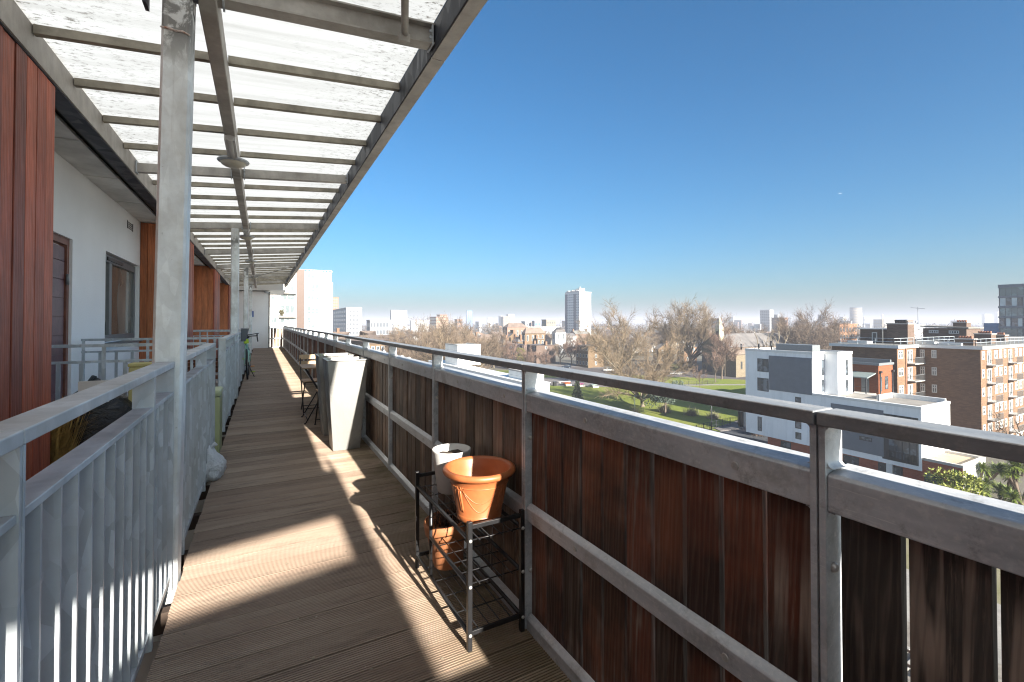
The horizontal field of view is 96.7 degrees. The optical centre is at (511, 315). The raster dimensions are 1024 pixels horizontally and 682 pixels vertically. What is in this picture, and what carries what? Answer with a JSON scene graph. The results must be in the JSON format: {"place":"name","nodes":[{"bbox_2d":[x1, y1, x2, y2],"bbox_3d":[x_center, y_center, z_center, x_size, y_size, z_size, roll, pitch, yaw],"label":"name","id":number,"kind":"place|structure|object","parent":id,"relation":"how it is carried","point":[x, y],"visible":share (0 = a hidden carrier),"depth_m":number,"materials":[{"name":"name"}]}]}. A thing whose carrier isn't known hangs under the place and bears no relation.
{"place":"outdoors","nodes":[
{"label":"outdoors","id":0,"kind":"place"},
{"bbox_2d":[284,269,332,338],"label":"white apartment tower","id":1,"kind":"structure","parent":0,"point":[314,298],"depth_m":111.45,"materials":[{"name":"paint"}]},
{"bbox_2d":[307,305,318,313],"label":"window","id":2,"kind":"structure","parent":1,"relation":"in","point":[310,309],"depth_m":111.29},
{"bbox_2d":[366,320,390,334],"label":"building","id":3,"kind":"structure","parent":0,"point":[378,326],"depth_m":364.06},
{"bbox_2d":[526,341,555,363],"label":"sooty terrace house","id":4,"kind":"structure","parent":0,"point":[542,348],"depth_m":223.33,"materials":[{"name":"brick"}]},
{"bbox_2d":[552,327,565,351],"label":"dormer house","id":5,"kind":"structure","parent":0,"point":[559,335],"depth_m":302.03,"materials":[{"name":"stone"}]},
{"bbox_2d":[109,323,1023,604],"bbox_3d":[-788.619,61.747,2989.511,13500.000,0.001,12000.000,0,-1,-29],"label":"ground","id":6,"kind":"structure","parent":0,"point":[699,367],"depth_m":220.84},
{"bbox_2d":[0,25,285,480],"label":"apartment house","id":7,"kind":"structure","parent":6,"relation":"on","point":[77,233],"depth_m":4.54,"materials":[{"name":"white paint"}]},
{"bbox_2d":[51,233,68,401],"bbox_3d":[-4.419,0.270,4.322,0.105,2.160,1.000,0,-1,-29],"label":"door","id":8,"kind":"structure","parent":7,"relation":"in","point":[60,284],"depth_m":4.62,"materials":[{"name":"paint"}]},
{"bbox_2d":[105,254,142,343],"bbox_3d":[-5.660,-0.205,6.591,0.170,1.205,1.840,0,-1,-29],"label":"window","id":9,"kind":"structure","parent":7,"relation":"in","point":[119,275],"depth_m":6.66,"materials":[{"name":"glass"}]},
{"bbox_2d":[135,373,230,681],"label":"walkway slab","id":10,"kind":"structure","parent":7,"relation":"on","point":[144,668],"depth_m":2.12,"materials":[{"name":"concrete"}]},
{"bbox_2d":[49,393,109,463],"bbox_3d":[-3.241,0.955,3.182,0.768,0.760,0.794,0,-1,-29],"label":"dried grass plant","id":11,"kind":"object","parent":10,"relation":"on","point":[61,443],"visible":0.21,"depth_m":3.16,"materials":[{"name":"yellow plant"}]},
{"bbox_2d":[0,362,174,681],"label":"metal railing","id":12,"kind":"object","parent":10,"relation":"on","point":[86,540],"visible":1,"depth_m":1.16,"materials":[{"name":"metal"}]},
{"bbox_2d":[65,375,131,445],"bbox_3d":[-3.214,0.901,3.522,0.634,0.877,0.437,0,-1,-29],"label":"rubbish bag","id":13,"kind":"object","parent":10,"relation":"on","point":[119,407],"visible":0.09,"depth_m":3.42,"materials":[{"name":"black plastic"}]},
{"bbox_2d":[78,380,108,401],"bbox_3d":[-3.067,0.557,3.339,0.170,0.160,0.020,0,-1,-29],"label":"white carton","id":14,"kind":"object","parent":13,"relation":"on","point":[83,385],"visible":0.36,"depth_m":3.31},
{"bbox_2d":[51,342,205,400],"bbox_3d":[-3.324,0.788,3.799,1.278,1.110,0.040,0,-1,-29],"label":"entrance railing","id":15,"kind":"object","parent":10,"relation":"on","point":[103,361],"visible":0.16,"depth_m":3.75,"materials":[{"name":"metal"}]},
{"bbox_2d":[128,362,151,401],"bbox_3d":[-3.011,0.862,3.730,0.200,0.960,0.150,0,-1,-29],"label":"yellow crate","id":16,"kind":"object","parent":10,"relation":"on","point":[133,366],"visible":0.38,"depth_m":3.65,"materials":[{"name":"plastic"}]},
{"bbox_2d":[81,337,220,385],"bbox_3d":[-4.123,0.808,5.254,1.278,1.110,0.040,0,-1,-29],"label":"entrance railing","id":17,"kind":"object","parent":10,"relation":"on","point":[83,351],"visible":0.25,"depth_m":5.09,"materials":[{"name":"metal"}]},
{"bbox_2d":[181,343,215,554],"bbox_3d":[-2.267,0.786,3.273,0.073,1.100,2.020,0,-1,-29],"label":"metal railing","id":18,"kind":"object","parent":10,"relation":"on","point":[199,437],"visible":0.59,"depth_m":3.11,"materials":[{"name":"metal"}]},
{"bbox_2d":[153,350,252,636],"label":"deck joists","id":19,"kind":"object","parent":10,"relation":"on","point":[160,624],"depth_m":2.61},
{"bbox_2d":[146,348,570,681],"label":"walkway deck","id":20,"kind":"structure","parent":19,"relation":"on","point":[388,617],"depth_m":2.27,"materials":[{"name":"wood"}]},
{"bbox_2d":[206,442,226,481],"bbox_3d":[-2.509,1.193,3.769,0.250,0.297,0.321,0,-1,-29],"label":"white bag","id":21,"kind":"object","parent":20,"relation":"on","point":[216,465],"visible":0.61,"depth_m":3.70,"materials":[{"name":"white plastic"}]},
{"bbox_2d":[242,333,257,379],"bbox_3d":[-6.260,0.945,10.765,0.476,1.029,1.727,-2,0,-29],"label":"bicycle","id":22,"kind":"object","parent":20,"relation":"on","point":[247,364],"visible":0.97,"depth_m":10.47,"materials":[{"name":"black metal"}]},
{"bbox_2d":[269,326,283,347],"bbox_3d":[-11.922,1.062,23.032,0.640,1.100,0.085,0,-1,-29],"label":"end fence","id":23,"kind":"object","parent":20,"relation":"on","point":[271,338],"visible":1,"depth_m":23.03,"materials":[{"name":"metal"}]},
{"bbox_2d":[299,364,317,423],"bbox_3d":[-2.558,1.021,6.089,0.500,0.721,0.554,0,-1,-29],"label":"folding table","id":24,"kind":"object","parent":20,"relation":"on","point":[307,366],"visible":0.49,"depth_m":5.92,"materials":[{"name":"black metal"}]},
{"bbox_2d":[299,354,318,414],"bbox_3d":[-2.871,0.974,6.658,0.400,0.828,0.468,0,-1,-32],"label":"folding chair","id":25,"kind":"object","parent":20,"relation":"on","point":[308,356],"visible":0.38,"depth_m":6.70,"materials":[{"name":"black metal"}]},
{"bbox_2d":[314,353,355,435],"bbox_3d":[-2.085,0.902,5.346,0.404,0.926,0.404,0,-1,-29],"label":"tall planter","id":26,"kind":"object","parent":20,"relation":"on","point":[321,394],"visible":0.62,"depth_m":5.16,"materials":[{"name":"metal"}]},
{"bbox_2d":[322,356,368,450],"bbox_3d":[-1.735,0.898,4.723,0.404,0.915,0.404,0,-1,-29],"label":"tall planter","id":27,"kind":"object","parent":20,"relation":"on","point":[345,381],"visible":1,"depth_m":4.58,"materials":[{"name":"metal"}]},
{"bbox_2d":[415,471,524,651],"bbox_3d":[-0.228,1.068,2.149,0.257,0.504,0.712,0,-1,-29],"label":"plant rack","id":28,"kind":"object","parent":20,"relation":"on","point":[470,632],"visible":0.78,"depth_m":1.93,"materials":[{"name":"black metal"}]},
{"bbox_2d":[424,499,466,570],"bbox_3d":[-0.330,1.098,2.315,0.262,0.315,0.264,0,-1,28],"label":"terracotta pot","id":29,"kind":"object","parent":28,"relation":"on","point":[444,529],"visible":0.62,"depth_m":2.23,"materials":[{"name":"ceramic"}]},
{"bbox_2d":[432,443,470,494],"bbox_3d":[-0.312,0.789,2.345,0.198,0.214,0.198,0,-1,-29],"label":"grey pot","id":30,"kind":"object","parent":28,"relation":"on","point":[443,454],"visible":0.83,"depth_m":2.28,"materials":[{"name":"plastic"}]},
{"bbox_2d":[442,455,515,522],"bbox_3d":[-0.146,0.780,2.034,0.327,0.224,0.327,0,-1,-29],"label":"orange pot","id":31,"kind":"object","parent":28,"relation":"on","point":[478,484],"visible":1,"depth_m":1.95,"materials":[{"name":"ceramic"}]},
{"bbox_2d":[283,326,1023,681],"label":"balcony railing","id":32,"kind":"object","parent":20,"relation":"on","point":[661,550],"visible":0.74,"depth_m":1.16,"materials":[{"name":"metal"}]},
{"bbox_2d":[215,386,222,452],"bbox_3d":[-2.983,1.042,4.578,0.111,0.625,0.333,0,-1,-29],"label":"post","id":33,"kind":"object","parent":10,"relation":"on","point":[218,414],"visible":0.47,"depth_m":4.46,"materials":[{"name":"green paint"}]},
{"bbox_2d":[219,333,237,431],"bbox_3d":[-4.161,0.834,6.717,0.073,1.100,3.100,0,-1,-29],"label":"metal railing","id":34,"kind":"object","parent":10,"relation":"on","point":[228,362],"visible":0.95,"depth_m":6.01,"materials":[{"name":"metal"}]},
{"bbox_2d":[238,331,241,387],"bbox_3d":[-5.493,0.868,9.139,0.073,1.100,1.970,0,-1,-29],"label":"metal railing","id":35,"kind":"object","parent":10,"relation":"on","point":[240,364],"visible":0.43,"depth_m":9.18,"materials":[{"name":"metal"}]},
{"bbox_2d":[0,0,487,641],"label":"walkway canopy","id":36,"kind":"object","parent":10,"relation":"on","point":[308,104],"visible":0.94,"depth_m":3.31,"materials":[{"name":"metal"}]},
{"bbox_2d":[217,134,249,168],"bbox_3d":[-2.686,-1.551,4.366,0.284,0.104,0.782,0,-1,-29],"label":"ceiling lamp","id":37,"kind":"object","parent":36,"relation":"attached to","point":[231,159],"visible":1,"depth_m":4.46,"materials":[{"name":"metal"}]},
{"bbox_2d":[240,228,254,239],"bbox_3d":[-4.903,-1.495,8.396,0.284,0.104,0.782,0,-1,-29],"label":"ceiling lamp","id":38,"kind":"object","parent":36,"relation":"attached to","point":[246,236],"visible":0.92,"depth_m":8.51,"materials":[{"name":"metal"}]},
{"bbox_2d":[270,293,296,346],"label":"white balcony block","id":39,"kind":"structure","parent":6,"relation":"on","point":[286,302],"depth_m":96.39,"materials":[{"name":"paint"}]},
{"bbox_2d":[280,305,294,313],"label":"window","id":40,"kind":"structure","parent":39,"relation":"in","point":[288,309],"depth_m":96.95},
{"bbox_2d":[333,307,361,334],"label":"pale flat-roofed block","id":41,"kind":"object","parent":6,"relation":"on","point":[347,319],"visible":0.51,"depth_m":303.49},
{"bbox_2d":[342,335,409,350],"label":"yellow gable house","id":42,"kind":"structure","parent":6,"relation":"on","point":[375,346],"depth_m":176.98,"materials":[{"name":"beige brick"}]},
{"bbox_2d":[374,318,407,348],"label":"belt tree","id":43,"kind":"object","parent":6,"relation":"on","point":[398,331],"visible":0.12,"depth_m":188.63,"materials":[{"name":"brown plant"}]},
{"bbox_2d":[390,310,399,329],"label":"white office block","id":44,"kind":"structure","parent":6,"relation":"on","point":[394,314],"depth_m":623.28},
{"bbox_2d":[400,310,406,329],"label":"grey office wing","id":45,"kind":"structure","parent":6,"relation":"on","point":[403,315],"depth_m":642.43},
{"bbox_2d":[381,317,437,357],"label":"belt tree","id":46,"kind":"object","parent":6,"relation":"on","point":[397,340],"visible":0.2,"depth_m":165.92,"materials":[{"name":"brown plant"}]},
{"bbox_2d":[385,325,439,361],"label":"belt tree","id":47,"kind":"object","parent":6,"relation":"on","point":[412,354],"visible":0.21,"depth_m":143.26,"materials":[{"name":"brown plant"}]},
{"bbox_2d":[410,320,428,333],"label":"pale low terrace","id":48,"kind":"structure","parent":6,"relation":"on","point":[412,325],"depth_m":421.99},
{"bbox_2d":[407,315,436,342],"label":"belt tree","id":49,"kind":"object","parent":6,"relation":"on","point":[423,329],"visible":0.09,"depth_m":215.73,"materials":[{"name":"brown plant"}]},
{"bbox_2d":[406,316,454,352],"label":"belt tree","id":50,"kind":"object","parent":6,"relation":"on","point":[437,336],"visible":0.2,"depth_m":160.44,"materials":[{"name":"brown plant"}]},
{"bbox_2d":[430,317,447,330],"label":"red brick hospital","id":51,"kind":"structure","parent":6,"relation":"on","point":[433,320],"depth_m":606.02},
{"bbox_2d":[417,325,463,361],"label":"belt tree","id":52,"kind":"object","parent":6,"relation":"on","point":[442,343],"visible":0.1,"depth_m":139.53,"materials":[{"name":"brown plant"}]},
{"bbox_2d":[426,311,476,348],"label":"belt tree","id":53,"kind":"object","parent":6,"relation":"on","point":[450,323],"visible":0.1,"depth_m":188.30,"materials":[{"name":"brown plant"}]},
{"bbox_2d":[441,316,494,349],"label":"belt tree","id":54,"kind":"object","parent":6,"relation":"on","point":[465,334],"visible":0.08,"depth_m":168.99,"materials":[{"name":"brown plant"}]},
{"bbox_2d":[454,322,502,368],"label":"belt tree","id":55,"kind":"object","parent":6,"relation":"on","point":[466,340],"visible":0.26,"depth_m":142.83,"materials":[{"name":"brown plant"}]},
{"bbox_2d":[428,343,550,390],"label":"white roof wing","id":56,"kind":"structure","parent":6,"relation":"on","point":[513,375],"depth_m":65.05,"materials":[{"name":"white"}]},
{"bbox_2d":[480,334,507,368],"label":"bare tree","id":57,"kind":"object","parent":6,"relation":"on","point":[491,350],"visible":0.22,"depth_m":171.54,"materials":[{"name":"brown plant"}]},
{"bbox_2d":[484,324,509,367],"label":"belt tree","id":58,"kind":"object","parent":6,"relation":"on","point":[501,335],"visible":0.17,"depth_m":197.07,"materials":[{"name":"brown plant"}]},
{"bbox_2d":[494,335,521,368],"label":"bare tree","id":59,"kind":"object","parent":6,"relation":"on","point":[508,355],"visible":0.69,"depth_m":193.45,"materials":[{"name":"brown plant"}]},
{"bbox_2d":[503,323,526,336],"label":"wide brown roof","id":60,"kind":"structure","parent":6,"relation":"on","point":[518,328],"depth_m":334.22,"materials":[{"name":"tile"}]},
{"bbox_2d":[506,341,526,360],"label":"mauve terrace row","id":61,"kind":"object","parent":6,"relation":"on","point":[520,346],"visible":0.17,"depth_m":227.79,"materials":[{"name":"brick"}]},
{"bbox_2d":[512,345,540,362],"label":"bare tree","id":62,"kind":"object","parent":6,"relation":"on","point":[529,356],"visible":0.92,"depth_m":189.83,"materials":[{"name":"brown plant"}]},
{"bbox_2d":[522,327,544,343],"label":"hip roof hall","id":63,"kind":"structure","parent":6,"relation":"on","point":[528,334],"depth_m":264.52,"materials":[{"name":"beige brick"}]},
{"bbox_2d":[542,319,555,326],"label":"pale studio block","id":64,"kind":"structure","parent":6,"relation":"on","point":[548,322],"depth_m":432.59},
{"bbox_2d":[554,342,573,364],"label":"street tree","id":65,"kind":"object","parent":6,"relation":"on","point":[558,348],"visible":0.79,"depth_m":214.52,"materials":[{"name":"brown plant"}]},
{"bbox_2d":[561,340,575,364],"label":"lime tree","id":66,"kind":"object","parent":6,"relation":"on","point":[567,347],"visible":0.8,"depth_m":210.56,"materials":[{"name":"brown plant"}]},
{"bbox_2d":[565,287,590,333],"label":"white tower block","id":67,"kind":"structure","parent":6,"relation":"on","point":[577,304],"depth_m":425.56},
{"bbox_2d":[576,341,603,367],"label":"tan corner house","id":68,"kind":"structure","parent":6,"relation":"on","point":[584,358],"depth_m":201.48,"materials":[{"name":"brick"}]},
{"bbox_2d":[573,293,663,375],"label":"forked tree","id":69,"kind":"object","parent":6,"relation":"on","point":[616,335],"visible":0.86,"depth_m":141.81,"materials":[{"name":"brown plant"}]},
{"bbox_2d":[638,331,659,353],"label":"belt tree","id":70,"kind":"object","parent":6,"relation":"on","point":[653,342],"visible":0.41,"depth_m":280.83,"materials":[{"name":"brown plant"}]},
{"bbox_2d":[653,340,673,363],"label":"building","id":71,"kind":"structure","parent":6,"relation":"on","point":[661,345],"depth_m":222.30,"materials":[{"name":"beige brick"}]},
{"bbox_2d":[361,322,983,339],"bbox_3d":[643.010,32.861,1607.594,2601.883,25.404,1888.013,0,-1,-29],"label":"woodland","id":72,"kind":"object","parent":6,"relation":"on","point":[744,325],"visible":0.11,"depth_m":783.16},
{"bbox_2d":[643,295,734,370],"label":"plane tree","id":73,"kind":"object","parent":6,"relation":"on","point":[700,331],"visible":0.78,"depth_m":183.46,"materials":[{"name":"brown plant"}]},
{"bbox_2d":[723,319,755,333],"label":"bare tree","id":74,"kind":"object","parent":6,"relation":"on","point":[734,330],"visible":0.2,"depth_m":219.10,"materials":[{"name":"brown plant"}]},
{"bbox_2d":[720,428,767,443],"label":"car park","id":75,"kind":"structure","parent":6,"relation":"on","point":[742,433],"depth_m":80.32,"materials":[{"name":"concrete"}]},
{"bbox_2d":[701,316,788,377],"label":"stone church","id":76,"kind":"structure","parent":6,"relation":"on","point":[736,368],"depth_m":173.52,"materials":[{"name":"stone"}]},
{"bbox_2d":[740,324,788,347],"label":"pollarded tree","id":77,"kind":"object","parent":6,"relation":"on","point":[771,338],"visible":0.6,"depth_m":175.33,"materials":[{"name":"brown plant"}]},
{"bbox_2d":[760,310,773,331],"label":"grey tower pair","id":78,"kind":"object","parent":6,"relation":"on","point":[766,316],"visible":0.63,"depth_m":764.87},
{"bbox_2d":[773,299,842,349],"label":"bare tree","id":79,"kind":"object","parent":6,"relation":"on","point":[804,336],"visible":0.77,"depth_m":182.68,"materials":[{"name":"brown plant"}]},
{"bbox_2d":[797,309,859,349],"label":"bare tree","id":80,"kind":"object","parent":6,"relation":"on","point":[834,332],"visible":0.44,"depth_m":184.51,"materials":[{"name":"brown plant"}]},
{"bbox_2d":[741,341,985,488],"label":"modern flats","id":81,"kind":"structure","parent":6,"relation":"on","point":[808,374],"depth_m":63.16,"materials":[{"name":"paint"}]},
{"bbox_2d":[757,358,768,371],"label":"window","id":82,"kind":"structure","parent":81,"relation":"in","point":[762,364],"depth_m":69.40,"materials":[{"name":"grey glass"}]},
{"bbox_2d":[757,377,768,391],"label":"window","id":83,"kind":"structure","parent":81,"relation":"in","point":[762,383],"depth_m":69.27,"materials":[{"name":"grey glass"}]},
{"bbox_2d":[843,454,858,465],"bbox_3d":[44.242,19.246,59.382,0.080,1.919,1.786,0,-1,-29],"label":"window","id":84,"kind":"structure","parent":81,"relation":"in","point":[846,458],"depth_m":59.41,"materials":[{"name":"grey glass"}]},
{"bbox_2d":[888,439,917,463],"bbox_3d":[46.495,16.012,54.210,0.080,2.357,2.846,0,-1,-29],"label":"window","id":85,"kind":"structure","parent":81,"relation":"in","point":[909,448],"depth_m":54.16,"materials":[{"name":"grey glass"}]},
{"bbox_2d":[852,357,894,394],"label":"orange brick block","id":86,"kind":"structure","parent":6,"relation":"on","point":[872,376],"depth_m":68.48,"materials":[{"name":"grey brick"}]},
{"bbox_2d":[873,319,895,327],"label":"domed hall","id":87,"kind":"structure","parent":6,"relation":"on","point":[877,323],"depth_m":909.08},
{"bbox_2d":[829,308,1023,435],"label":"brick flats","id":88,"kind":"structure","parent":6,"relation":"on","point":[966,370],"depth_m":75.48,"materials":[{"name":"brown brick"}]},
{"bbox_2d":[924,466,987,496],"bbox_3d":[43.873,17.908,44.974,5.749,5.458,5.728,0,-1,-29],"label":"feathery bush","id":89,"kind":"object","parent":6,"relation":"on","point":[967,479],"visible":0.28,"depth_m":44.99,"materials":[{"name":"green plant"}]},
{"bbox_2d":[973,457,1008,489],"bbox_3d":[54.218,18.514,52.014,3.646,4.619,5.038,0,-1,30],"label":"yucca","id":90,"kind":"object","parent":6,"relation":"on","point":[983,466],"visible":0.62,"depth_m":50.91,"materials":[{"name":"green plant"}]},
{"bbox_2d":[984,323,998,332],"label":"blue site hoarding","id":91,"kind":"object","parent":6,"relation":"on","point":[993,327],"visible":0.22,"depth_m":179.43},
{"bbox_2d":[974,397,1023,476],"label":"bare tree","id":92,"kind":"object","parent":6,"relation":"on","point":[1005,431],"visible":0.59,"depth_m":60.54,"materials":[{"name":"brown plant"}]},
{"bbox_2d":[976,476,1023,504],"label":"yucca","id":93,"kind":"object","parent":6,"relation":"on","point":[1004,493],"visible":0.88,"depth_m":45.86,"materials":[{"name":"green plant"}]},
{"bbox_2d":[996,461,1023,504],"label":"yucca","id":94,"kind":"object","parent":6,"relation":"on","point":[1014,470],"visible":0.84,"depth_m":49.59,"materials":[{"name":"green plant"}]},
{"bbox_2d":[544,378,605,386],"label":"plaza","id":95,"kind":"structure","parent":0,"point":[551,380],"depth_m":153.61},
{"bbox_2d":[484,364,745,379],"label":"road","id":96,"kind":"structure","parent":0,"point":[597,370],"depth_m":177.58,"materials":[{"name":"asphalt"}]},
{"bbox_2d":[496,370,745,431],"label":"park lawn","id":97,"kind":"structure","parent":0,"point":[592,393],"depth_m":113.42,"materials":[{"name":"green plant"}]},
{"bbox_2d":[571,381,583,399],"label":"conifer","id":98,"kind":"object","parent":97,"relation":"on","point":[577,394],"visible":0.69,"depth_m":113.18,"materials":[{"name":"green plant"}]},
{"bbox_2d":[586,330,700,406],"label":"spreading tree","id":99,"kind":"object","parent":97,"relation":"on","point":[652,376],"visible":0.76,"depth_m":105.85,"materials":[{"name":"brown plant"}]},
{"bbox_2d":[642,380,685,415],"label":"holm oak","id":100,"kind":"object","parent":97,"relation":"on","point":[654,398],"visible":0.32,"depth_m":97.22,"materials":[{"name":"green plant"}]},
{"bbox_2d":[682,406,698,415],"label":"bare shrub","id":101,"kind":"object","parent":97,"relation":"on","point":[691,412],"visible":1,"depth_m":97.55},
{"bbox_2d":[700,344,723,381],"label":"young tree","id":102,"kind":"object","parent":97,"relation":"on","point":[714,363],"visible":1,"depth_m":151.65,"materials":[{"name":"brown plant"}]},
{"bbox_2d":[704,316,744,378],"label":"slender tree","id":103,"kind":"object","parent":97,"relation":"on","point":[719,342],"visible":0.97,"depth_m":159.30,"materials":[{"name":"brown plant"}]},
{"bbox_2d":[227,0,1023,323],"label":"sky","id":104,"kind":"structure","parent":0,"point":[648,154],"materials":[{"name":"blue"}]},
{"bbox_2d":[677,344,696,364],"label":"white porch house","id":105,"kind":"structure","parent":0,"point":[682,359],"depth_m":217.62,"materials":[{"name":"brown brick"}]},
{"bbox_2d":[715,421,745,430],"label":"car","id":106,"kind":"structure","parent":0,"point":[730,426],"depth_m":86.00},
{"bbox_2d":[849,307,861,330],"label":"round tower","id":107,"kind":"structure","parent":0,"point":[856,313],"depth_m":1040.37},
{"bbox_2d":[906,538,1000,603],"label":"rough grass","id":108,"kind":"structure","parent":0,"point":[998,575],"depth_m":36.22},
{"bbox_2d":[906,569,1001,664],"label":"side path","id":109,"kind":"structure","parent":0,"point":[998,624],"depth_m":30.83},
{"bbox_2d":[907,621,1001,681],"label":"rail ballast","id":110,"kind":"structure","parent":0,"point":[999,665],"depth_m":26.79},
{"bbox_2d":[998,284,1023,336],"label":"glass apartment tower","id":111,"kind":"structure","parent":0,"point":[1011,309],"depth_m":142.06,"materials":[{"name":"glass"}]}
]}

